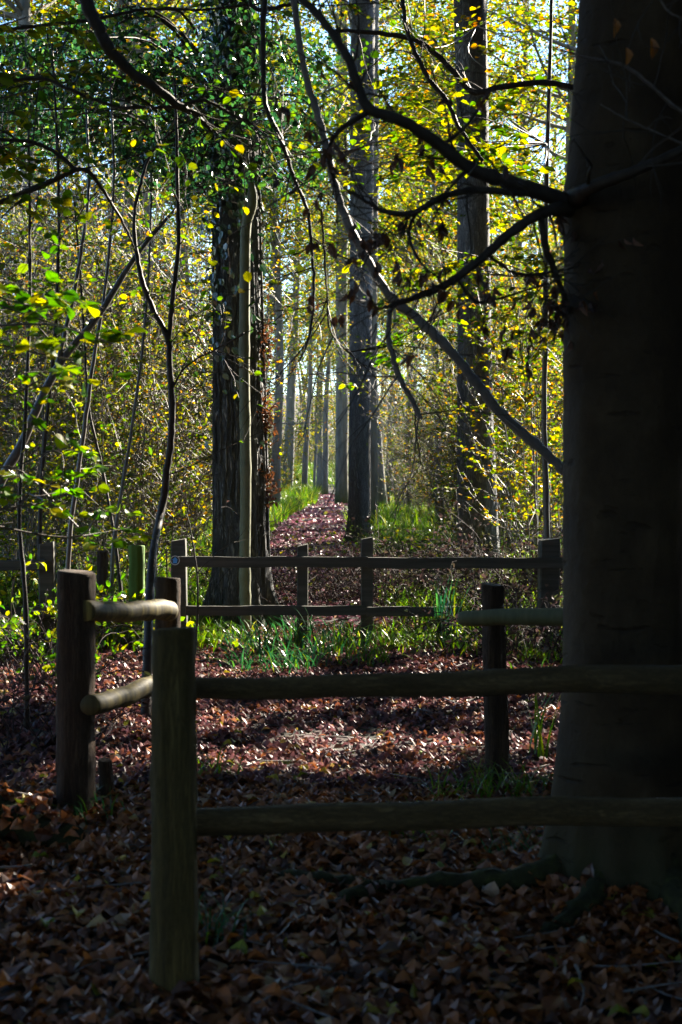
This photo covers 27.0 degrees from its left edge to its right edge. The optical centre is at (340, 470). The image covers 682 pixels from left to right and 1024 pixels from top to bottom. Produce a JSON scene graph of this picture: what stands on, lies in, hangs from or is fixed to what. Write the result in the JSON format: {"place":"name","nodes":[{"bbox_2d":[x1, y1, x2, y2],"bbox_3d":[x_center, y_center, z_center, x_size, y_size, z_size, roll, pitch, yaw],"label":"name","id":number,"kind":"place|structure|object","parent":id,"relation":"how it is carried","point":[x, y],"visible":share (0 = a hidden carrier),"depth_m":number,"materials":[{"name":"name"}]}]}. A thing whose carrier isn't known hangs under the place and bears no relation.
{"place":"outdoors","nodes":[
{"label":"outdoors","id":0,"kind":"place"},
{"bbox_2d":[0,270,146,453],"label":"leafy bough","id":1,"kind":"object","parent":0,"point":[25,302],"visible":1,"depth_m":5.60,"materials":[{"name":"green plant"}]},
{"bbox_2d":[0,446,151,550],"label":"leafy bough","id":2,"kind":"object","parent":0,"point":[71,475],"visible":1,"depth_m":6.60,"materials":[{"name":"green plant"}]},
{"bbox_2d":[0,0,578,394],"label":"sky","id":3,"kind":"structure","parent":0,"point":[542,43],"materials":[{"name":"white"}]},
{"bbox_2d":[197,487,421,658],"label":"path","id":4,"kind":"structure","parent":0,"point":[320,580],"depth_m":17.46,"materials":[{"name":"soil"}]},
{"bbox_2d":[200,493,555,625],"bbox_3d":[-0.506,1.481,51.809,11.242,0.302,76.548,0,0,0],"label":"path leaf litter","id":5,"kind":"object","parent":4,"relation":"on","point":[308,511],"visible":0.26,"depth_m":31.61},
{"bbox_2d":[0,395,681,1023],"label":"ground","id":6,"kind":"structure","parent":0,"point":[510,1013],"depth_m":4.73,"materials":[{"name":"soil"}]},
{"bbox_2d":[0,541,56,650],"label":"board fence","id":7,"kind":"object","parent":6,"relation":"on","point":[47,553],"visible":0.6,"depth_m":11.53,"materials":[{"name":"brown wood"}]},
{"bbox_2d":[0,795,118,855],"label":"fallen leaves","id":8,"kind":"object","parent":6,"relation":"on","point":[23,836],"visible":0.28,"depth_m":5.49,"materials":[{"name":"brown plant"}]},
{"bbox_2d":[0,51,120,729],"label":"hazel sapling","id":9,"kind":"object","parent":6,"relation":"on","point":[16,480],"visible":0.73,"depth_m":8.16,"materials":[{"name":"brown plant"}]},
{"bbox_2d":[1,43,125,604],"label":"hazel sapling","id":10,"kind":"object","parent":6,"relation":"on","point":[44,443],"visible":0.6,"depth_m":12.00,"materials":[{"name":"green plant"}]},
{"bbox_2d":[0,556,144,661],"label":"bramble bush","id":11,"kind":"object","parent":6,"relation":"on","point":[107,591],"visible":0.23,"depth_m":11.49,"materials":[{"name":"green plant"}]},
{"bbox_2d":[0,0,147,546],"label":"hazel shrub","id":12,"kind":"object","parent":6,"relation":"on","point":[11,247],"visible":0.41,"depth_m":12.90,"materials":[{"name":"green plant"}]},
{"bbox_2d":[11,44,139,568],"bbox_3d":[-2.039,-1.020,11.210,1.252,5.141,0.761,0,0,-29],"label":"hazel sapling","id":13,"kind":"object","parent":6,"relation":"on","point":[84,426],"visible":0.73,"depth_m":11.20,"materials":[{"name":"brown plant"}]},
{"bbox_2d":[10,160,153,601],"bbox_3d":[-2.414,-0.693,12.996,0.987,4.475,1.340,0,0,-35],"label":"hazel sapling","id":14,"kind":"object","parent":6,"relation":"on","point":[101,463],"visible":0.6,"depth_m":12.99,"materials":[{"name":"brown plant"}]},
{"bbox_2d":[0,161,182,571],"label":"hazel shrub","id":15,"kind":"object","parent":6,"relation":"on","point":[111,269],"visible":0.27,"depth_m":15.30,"materials":[{"name":"green plant"}]},
{"bbox_2d":[0,151,186,604],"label":"hazel shrub","id":16,"kind":"object","parent":6,"relation":"on","point":[15,502],"visible":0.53,"depth_m":13.46,"materials":[{"name":"green plant"}]},
{"bbox_2d":[0,1,191,580],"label":"hazel shrub","id":17,"kind":"object","parent":6,"relation":"on","point":[89,284],"visible":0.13,"depth_m":16.03,"materials":[{"name":"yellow plant"}]},
{"bbox_2d":[0,252,202,583],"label":"hazel shrub","id":18,"kind":"object","parent":6,"relation":"on","point":[49,434],"visible":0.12,"depth_m":15.78,"materials":[{"name":"green plant"}]},
{"bbox_2d":[0,0,208,549],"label":"woodland tree","id":19,"kind":"object","parent":6,"relation":"on","point":[24,9],"visible":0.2,"depth_m":24.26,"materials":[{"name":"green plant"}]},
{"bbox_2d":[0,541,214,606],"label":"bramble bush","id":20,"kind":"object","parent":6,"relation":"on","point":[34,576],"visible":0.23,"depth_m":13.40,"materials":[{"name":"green plant"}]},
{"bbox_2d":[0,168,231,588],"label":"hazel shrub","id":21,"kind":"object","parent":6,"relation":"on","point":[113,485],"visible":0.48,"depth_m":14.26,"materials":[{"name":"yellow plant"}]},
{"bbox_2d":[55,569,180,817],"bbox_3d":[-0.960,1.017,6.418,0.262,1.186,1.038,0,0,18],"label":"rustic fence","id":22,"kind":"object","parent":6,"relation":"on","point":[80,703],"visible":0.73,"depth_m":5.99,"materials":[{"name":"brown wood"}]},
{"bbox_2d":[0,603,240,762],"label":"bramble bush","id":23,"kind":"object","parent":6,"relation":"on","point":[6,699],"visible":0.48,"depth_m":7.70,"materials":[{"name":"green plant"}]},
{"bbox_2d":[0,554,247,678],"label":"bramble bush","id":24,"kind":"object","parent":6,"relation":"on","point":[14,631],"visible":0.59,"depth_m":10.15,"materials":[{"name":"green plant"}]},
{"bbox_2d":[48,0,210,318],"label":"woodland tree","id":25,"kind":"object","parent":6,"relation":"on","point":[163,27],"visible":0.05,"depth_m":35.52,"materials":[{"name":"green plant"}]},
{"bbox_2d":[0,5,264,492],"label":"hazel sapling","id":26,"kind":"object","parent":6,"relation":"on","point":[13,458],"visible":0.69,"depth_m":10.49,"materials":[{"name":"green plant"}]},
{"bbox_2d":[128,545,144,644],"bbox_3d":[-1.750,1.135,12.190,0.146,0.991,0.150,0,0,0],"label":"wooden post","id":27,"kind":"object","parent":6,"relation":"on","point":[136,553],"visible":0.59,"depth_m":12.13,"materials":[{"name":"green wood"}]},
{"bbox_2d":[0,134,297,563],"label":"hazel shrub","id":28,"kind":"object","parent":6,"relation":"on","point":[23,212],"visible":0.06,"depth_m":18.84,"materials":[{"name":"green plant"}]},
{"bbox_2d":[0,55,307,571],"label":"hazel shrub","id":29,"kind":"object","parent":6,"relation":"on","point":[189,366],"visible":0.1,"depth_m":17.29,"materials":[{"name":"green plant"}]},
{"bbox_2d":[100,120,211,624],"bbox_3d":[-1.725,-0.901,13.201,1.072,4.883,1.274,0,0,0],"label":"hazel sapling","id":30,"kind":"object","parent":6,"relation":"on","point":[124,475],"visible":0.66,"depth_m":12.91,"materials":[{"name":"brown plant"}]},
{"bbox_2d":[0,15,332,577],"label":"hazel shrub","id":31,"kind":"object","parent":6,"relation":"on","point":[154,250],"visible":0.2,"depth_m":16.01,"materials":[{"name":"green plant"}]},
{"bbox_2d":[0,106,336,584],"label":"hazel shrub","id":32,"kind":"object","parent":6,"relation":"on","point":[185,533],"visible":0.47,"depth_m":15.38,"materials":[{"name":"green plant"}]},
{"bbox_2d":[0,0,349,348],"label":"woodland tree","id":33,"kind":"object","parent":6,"relation":"on","point":[186,3],"visible":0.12,"depth_m":33.70,"materials":[{"name":"green plant"}]},
{"bbox_2d":[0,0,355,213],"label":"holly tree","id":34,"kind":"object","parent":6,"relation":"on","point":[126,90],"visible":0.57,"depth_m":13.04,"materials":[{"name":"green plant"}]},
{"bbox_2d":[80,34,294,714],"bbox_3d":[-1.163,-0.668,9.427,1.460,4.412,1.566,0,0,43],"label":"hazel sapling","id":35,"kind":"object","parent":6,"relation":"on","point":[153,549],"visible":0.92,"depth_m":9.58,"materials":[{"name":"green plant"}]},
{"bbox_2d":[98,0,289,402],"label":"woodland tree","id":36,"kind":"object","parent":6,"relation":"on","point":[182,216],"visible":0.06,"depth_m":42.50,"materials":[{"name":"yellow plant"}]},
{"bbox_2d":[138,886,274,947],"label":"sedge tuft","id":37,"kind":"object","parent":6,"relation":"on","point":[215,940],"visible":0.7,"depth_m":4.42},
{"bbox_2d":[12,0,407,541],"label":"woodland tree","id":38,"kind":"object","parent":6,"relation":"on","point":[167,2],"visible":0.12,"depth_m":27.19,"materials":[{"name":"green plant"}]},
{"bbox_2d":[186,0,287,627],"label":"oak tree","id":39,"kind":"object","parent":6,"relation":"on","point":[225,476],"visible":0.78,"depth_m":13.61,"materials":[{"name":"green plant"}]},
{"bbox_2d":[160,0,319,631],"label":"ash sapling","id":40,"kind":"object","parent":6,"relation":"on","point":[245,464],"visible":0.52,"depth_m":13.06,"materials":[{"name":"brown plant"}]},
{"bbox_2d":[198,133,345,497],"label":"woodland tree","id":41,"kind":"object","parent":6,"relation":"on","point":[293,321],"visible":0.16,"depth_m":51.91,"materials":[{"name":"green plant"}]},
{"bbox_2d":[195,0,349,386],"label":"woodland tree","id":42,"kind":"object","parent":6,"relation":"on","point":[304,261],"visible":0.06,"depth_m":60.92,"materials":[{"name":"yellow plant"}]},
{"bbox_2d":[167,0,378,508],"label":"woodland tree","id":43,"kind":"object","parent":6,"relation":"on","point":[276,212],"visible":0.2,"depth_m":44.20,"materials":[{"name":"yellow plant"}]},
{"bbox_2d":[120,500,434,623],"bbox_3d":[-0.711,0.973,14.054,3.204,1.410,2.211,0,0,0],"label":"bramble bush","id":44,"kind":"object","parent":6,"relation":"on","point":[295,571],"visible":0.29,"depth_m":14.25,"materials":[{"name":"green plant"}]},
{"bbox_2d":[1,157,556,464],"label":"distant woodland","id":45,"kind":"object","parent":6,"relation":"on","point":[300,408],"visible":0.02,"depth_m":135.63,"materials":[{"name":"green plant"}]},
{"bbox_2d":[0,619,562,795],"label":"leaf litter","id":46,"kind":"object","parent":6,"relation":"on","point":[322,763],"visible":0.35,"depth_m":8.20,"materials":[{"name":"plant"}]},
{"bbox_2d":[0,635,681,1023],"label":"twig litter","id":47,"kind":"object","parent":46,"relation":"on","point":[340,897],"visible":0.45,"depth_m":4.54,"materials":[{"name":"brown plant"}]},
{"bbox_2d":[0,459,562,668],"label":"grass","id":48,"kind":"structure","parent":6,"relation":"on","point":[291,494],"depth_m":17.48,"materials":[{"name":"plant"}]},
{"bbox_2d":[36,205,560,464],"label":"distant foliage","id":49,"kind":"object","parent":6,"relation":"on","point":[314,361],"depth_m":128.23,"materials":[{"name":"green plant"}]},
{"bbox_2d":[283,272,348,489],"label":"woodland tree","id":50,"kind":"object","parent":6,"relation":"on","point":[316,406],"visible":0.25,"depth_m":89.94,"materials":[{"name":"green plant"}]},
{"bbox_2d":[285,156,377,494],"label":"woodland tree","id":51,"kind":"object","parent":6,"relation":"on","point":[324,486],"visible":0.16,"depth_m":83.41,"materials":[{"name":"yellow plant"}]},
{"bbox_2d":[263,161,401,488],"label":"woodland tree","id":52,"kind":"object","parent":6,"relation":"on","point":[304,478],"visible":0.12,"depth_m":74.81,"materials":[{"name":"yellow plant"}]},
{"bbox_2d":[264,1,401,486],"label":"woodland tree","id":53,"kind":"object","parent":6,"relation":"on","point":[291,401],"visible":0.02,"depth_m":69.94,"materials":[{"name":"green plant"}]},
{"bbox_2d":[0,788,680,954],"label":"drifted leaf litter","id":54,"kind":"object","parent":6,"relation":"on","point":[632,898],"visible":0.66,"depth_m":4.94,"materials":[{"name":"orange plant"}]},
{"bbox_2d":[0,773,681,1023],"bbox_3d":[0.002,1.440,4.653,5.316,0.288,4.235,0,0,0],"label":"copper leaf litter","id":55,"kind":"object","parent":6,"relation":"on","point":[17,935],"visible":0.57,"depth_m":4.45,"materials":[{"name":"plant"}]},
{"bbox_2d":[334,0,347,504],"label":"oak tree","id":56,"kind":"object","parent":6,"relation":"on","point":[341,491],"visible":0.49,"depth_m":62.77,"materials":[{"name":"brown plant"}]},
{"bbox_2d":[261,0,426,283],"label":"woodland tree","id":57,"kind":"object","parent":6,"relation":"on","point":[346,41],"visible":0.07,"depth_m":61.07,"materials":[{"name":"yellow plant"}]},
{"bbox_2d":[344,0,374,542],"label":"oak tree","id":58,"kind":"object","parent":6,"relation":"on","point":[359,487],"visible":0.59,"depth_m":28.60,"materials":[{"name":"grey plant"}]},
{"bbox_2d":[273,507,456,572],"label":"bramble bush","id":59,"kind":"object","parent":6,"relation":"on","point":[396,535],"visible":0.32,"depth_m":19.47,"materials":[{"name":"green plant"}]},
{"bbox_2d":[170,537,562,646],"bbox_3d":[0.227,1.104,12.178,3.363,1.062,0.218,0,0,0],"label":"board fence","id":60,"kind":"object","parent":6,"relation":"on","point":[547,562],"visible":0.81,"depth_m":12.07,"materials":[{"name":"brown wood"}]},
{"bbox_2d":[371,0,379,520],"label":"oak tree","id":61,"kind":"object","parent":6,"relation":"on","point":[374,462],"visible":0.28,"depth_m":35.86,"materials":[{"name":"grey plant"}]},
{"bbox_2d":[317,127,449,504],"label":"woodland tree","id":62,"kind":"object","parent":6,"relation":"on","point":[394,315],"visible":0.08,"depth_m":57.76,"materials":[{"name":"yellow plant"}]},
{"bbox_2d":[272,523,507,617],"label":"bramble bush","id":63,"kind":"object","parent":6,"relation":"on","point":[340,584],"visible":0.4,"depth_m":14.70,"materials":[{"name":"green plant"}]},
{"bbox_2d":[260,0,530,507],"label":"woodland tree","id":64,"kind":"object","parent":6,"relation":"on","point":[381,496],"visible":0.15,"depth_m":47.72,"materials":[{"name":"yellow plant"}]},
{"bbox_2d":[348,299,451,509],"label":"hazel shrub","id":65,"kind":"object","parent":6,"relation":"on","point":[402,470],"visible":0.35,"depth_m":41.82,"materials":[{"name":"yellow plant"}]},
{"bbox_2d":[149,627,681,999],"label":"rustic fence","id":66,"kind":"object","parent":6,"relation":"on","point":[180,821],"visible":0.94,"depth_m":4.11,"materials":[{"name":"brown wood"}]},
{"bbox_2d":[301,4,540,508],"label":"woodland tree","id":67,"kind":"object","parent":6,"relation":"on","point":[403,258],"visible":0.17,"depth_m":45.85,"materials":[{"name":"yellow plant"}]},
{"bbox_2d":[326,234,522,537],"bbox_3d":[2.101,-1.515,26.852,3.803,6.213,3.722,0,0,36],"label":"hazel shrub","id":68,"kind":"object","parent":6,"relation":"on","point":[434,246],"visible":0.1,"depth_m":26.84,"materials":[{"name":"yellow plant"}]},
{"bbox_2d":[293,492,556,604],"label":"bramble bush","id":69,"kind":"object","parent":6,"relation":"on","point":[408,531],"visible":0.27,"depth_m":15.28,"materials":[{"name":"green plant"}]},
{"bbox_2d":[292,510,562,603],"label":"bramble bush","id":70,"kind":"object","parent":6,"relation":"on","point":[385,531],"visible":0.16,"depth_m":15.96,"materials":[{"name":"green plant"}]},
{"bbox_2d":[332,0,523,508],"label":"woodland tree","id":71,"kind":"object","parent":6,"relation":"on","point":[399,190],"visible":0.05,"depth_m":50.75,"materials":[{"name":"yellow plant"}]},
{"bbox_2d":[299,209,562,551],"bbox_3d":[1.809,-1.149,21.580,4.774,5.402,3.240,0,0,-30],"label":"hazel shrub","id":72,"kind":"object","parent":6,"relation":"on","point":[444,479],"visible":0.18,"depth_m":21.61,"materials":[{"name":"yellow plant"}]},
{"bbox_2d":[328,0,540,521],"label":"woodland tree","id":73,"kind":"object","parent":6,"relation":"on","point":[433,185],"visible":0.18,"depth_m":38.22,"materials":[{"name":"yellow plant"}]},
{"bbox_2d":[314,475,562,621],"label":"bramble bush","id":74,"kind":"object","parent":6,"relation":"on","point":[484,577],"visible":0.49,"depth_m":13.57,"materials":[{"name":"green plant"}]},
{"bbox_2d":[203,0,681,942],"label":"beech tree","id":75,"kind":"object","parent":6,"relation":"on","point":[615,208],"visible":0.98,"depth_m":4.96,"materials":[{"name":"brown plant"}]},
{"bbox_2d":[0,1,236,275],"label":"overhanging bough","id":76,"kind":"object","parent":75,"relation":"attached to","point":[41,96],"visible":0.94,"depth_m":7.39,"materials":[{"name":"brown plant"}]},
{"bbox_2d":[0,9,107,243],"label":"leafy bough","id":77,"kind":"object","parent":76,"relation":"attached to","point":[30,168],"visible":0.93,"depth_m":7.49,"materials":[{"name":"green plant"}]},
{"bbox_2d":[2,0,303,132],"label":"hanging branch","id":78,"kind":"object","parent":75,"relation":"attached to","point":[73,12],"visible":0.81,"depth_m":7.59,"materials":[{"name":"brown plant"}]},
{"bbox_2d":[0,0,380,227],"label":"overhanging bough","id":79,"kind":"object","parent":75,"relation":"attached to","point":[98,27],"visible":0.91,"depth_m":6.95,"materials":[{"name":"green plant"}]},
{"bbox_2d":[113,0,405,360],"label":"hanging branch","id":80,"kind":"object","parent":79,"relation":"hanging from","point":[247,275],"visible":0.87,"depth_m":6.83,"materials":[{"name":"brown plant"}]},
{"bbox_2d":[235,209,501,472],"bbox_3d":[0.109,-0.635,6.942,1.280,1.302,0.796,0,0,0],"label":"hanging branch","id":81,"kind":"object","parent":80,"relation":"hanging from","point":[326,303],"visible":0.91,"depth_m":6.99,"materials":[{"name":"brown plant"}]},
{"bbox_2d":[234,0,436,61],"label":"hanging branch","id":82,"kind":"object","parent":75,"relation":"attached to","point":[287,13],"visible":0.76,"depth_m":7.19,"materials":[{"name":"brown plant"}]},
{"bbox_2d":[140,0,562,562],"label":"overhanging bough","id":83,"kind":"object","parent":75,"relation":"attached to","point":[508,420],"visible":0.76,"depth_m":6.19,"materials":[{"name":"brown plant"}]},
{"bbox_2d":[342,0,505,161],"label":"hanging branch","id":84,"kind":"object","parent":75,"relation":"attached to","point":[430,81],"visible":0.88,"depth_m":8.19,"materials":[{"name":"brown plant"}]},
{"bbox_2d":[323,0,572,146],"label":"hanging branch","id":85,"kind":"object","parent":75,"relation":"attached to","point":[455,73],"visible":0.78,"depth_m":8.49,"materials":[{"name":"brown plant"}]},
{"bbox_2d":[341,70,560,196],"bbox_3d":[0.915,-2.753,11.918,1.969,1.064,3.302,0,0,0],"label":"leafy bough","id":86,"kind":"object","parent":75,"relation":"attached to","point":[504,152],"visible":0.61,"depth_m":11.89,"materials":[{"name":"yellow plant"}]},
{"bbox_2d":[426,568,470,646],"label":"sedge tuft","id":87,"kind":"object","parent":6,"relation":"on","point":[439,600],"visible":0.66,"depth_m":11.88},
{"bbox_2d":[337,256,560,545],"bbox_3d":[2.514,-1.152,24.956,3.291,5.486,4.849,0,0,41],"label":"hazel shrub","id":88,"kind":"object","parent":6,"relation":"on","point":[432,465],"visible":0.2,"depth_m":24.54,"materials":[{"name":"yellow plant"}]},
{"bbox_2d":[337,509,562,607],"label":"bramble bush","id":89,"kind":"object","parent":6,"relation":"on","point":[490,555],"visible":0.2,"depth_m":14.31,"materials":[{"name":"green plant"}]},
{"bbox_2d":[339,0,571,333],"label":"woodland tree","id":90,"kind":"object","parent":6,"relation":"on","point":[432,91],"visible":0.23,"depth_m":32.96,"materials":[{"name":"yellow plant"}]},
{"bbox_2d":[367,136,563,576],"bbox_3d":[2.722,-1.467,17.153,4.115,6.062,3.348,0,0,31],"label":"hazel shrub","id":91,"kind":"object","parent":6,"relation":"on","point":[532,462],"visible":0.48,"depth_m":17.38,"materials":[{"name":"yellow plant"}]},
{"bbox_2d":[374,172,565,556],"bbox_3d":[2.563,-1.574,20.598,3.475,6.292,4.272,0,0,-15],"label":"hazel shrub","id":92,"kind":"object","parent":6,"relation":"on","point":[519,412],"visible":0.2,"depth_m":20.74,"materials":[{"name":"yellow plant"}]},
{"bbox_2d":[380,557,562,666],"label":"bramble bush","id":93,"kind":"object","parent":6,"relation":"on","point":[533,636],"visible":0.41,"depth_m":11.04,"materials":[{"name":"green plant"}]},
{"bbox_2d":[412,757,534,800],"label":"sedge tuft","id":94,"kind":"object","parent":6,"relation":"on","point":[473,788],"visible":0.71,"depth_m":6.58,"materials":[{"name":"green plant"}]},
{"bbox_2d":[453,0,500,574],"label":"oak tree","id":95,"kind":"object","parent":6,"relation":"on","point":[463,57],"visible":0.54,"depth_m":18.60,"materials":[{"name":"grey plant"}]},
{"bbox_2d":[331,0,578,109],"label":"leafy bough","id":96,"kind":"object","parent":95,"relation":"attached to","point":[474,45],"visible":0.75,"depth_m":16.12,"materials":[{"name":"yellow plant"}]},
{"bbox_2d":[378,0,578,136],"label":"woodland tree","id":97,"kind":"object","parent":6,"relation":"on","point":[561,44],"visible":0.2,"depth_m":36.05,"materials":[{"name":"yellow plant"}]},
{"bbox_2d":[379,0,578,380],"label":"woodland tree","id":98,"kind":"object","parent":6,"relation":"on","point":[570,77],"visible":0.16,"depth_m":40.10,"materials":[{"name":"yellow plant"}]},
{"bbox_2d":[392,0,577,325],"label":"woodland tree","id":99,"kind":"object","parent":6,"relation":"on","point":[531,122],"visible":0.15,"depth_m":50.57,"materials":[{"name":"yellow plant"}]},
{"bbox_2d":[423,748,552,796],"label":"sedge tuft","id":100,"kind":"object","parent":6,"relation":"on","point":[517,780],"visible":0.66,"depth_m":6.68,"materials":[{"name":"green plant"}]},
{"bbox_2d":[428,204,563,550],"bbox_3d":[3.201,-1.377,23.444,3.528,6.000,3.313,0,0,-41],"label":"hazel shrub","id":101,"kind":"object","parent":6,"relation":"on","point":[541,512],"visible":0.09,"depth_m":23.17,"materials":[{"name":"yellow plant"}]},
{"bbox_2d":[458,582,562,785],"bbox_3d":[1.310,1.061,6.066,0.345,1.173,2.134,0,0,-39],"label":"rustic fence","id":102,"kind":"object","parent":6,"relation":"on","point":[493,617],"visible":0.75,"depth_m":6.85,"materials":[{"name":"brown wood"}]},
{"bbox_2d":[521,0,577,538],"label":"young tree","id":103,"kind":"object","parent":6,"relation":"on","point":[545,484],"visible":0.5,"depth_m":13.01,"materials":[{"name":"green plant"}]},
{"bbox_2d":[342,214,563,370],"bbox_3d":[1.293,-1.586,12.418,2.205,1.528,2.516,0,0,-12],"label":"leafy bough","id":104,"kind":"object","parent":103,"relation":"attached to","point":[526,262],"visible":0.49,"depth_m":12.52,"materials":[{"name":"green plant"}]},
{"bbox_2d":[336,304,468,398],"bbox_3d":[0.579,-1.130,13.102,1.290,0.896,1.592,0,0,0],"label":"leafy bough","id":105,"kind":"object","parent":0,"point":[396,335],"visible":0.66,"depth_m":13.01,"materials":[{"name":"green plant"}]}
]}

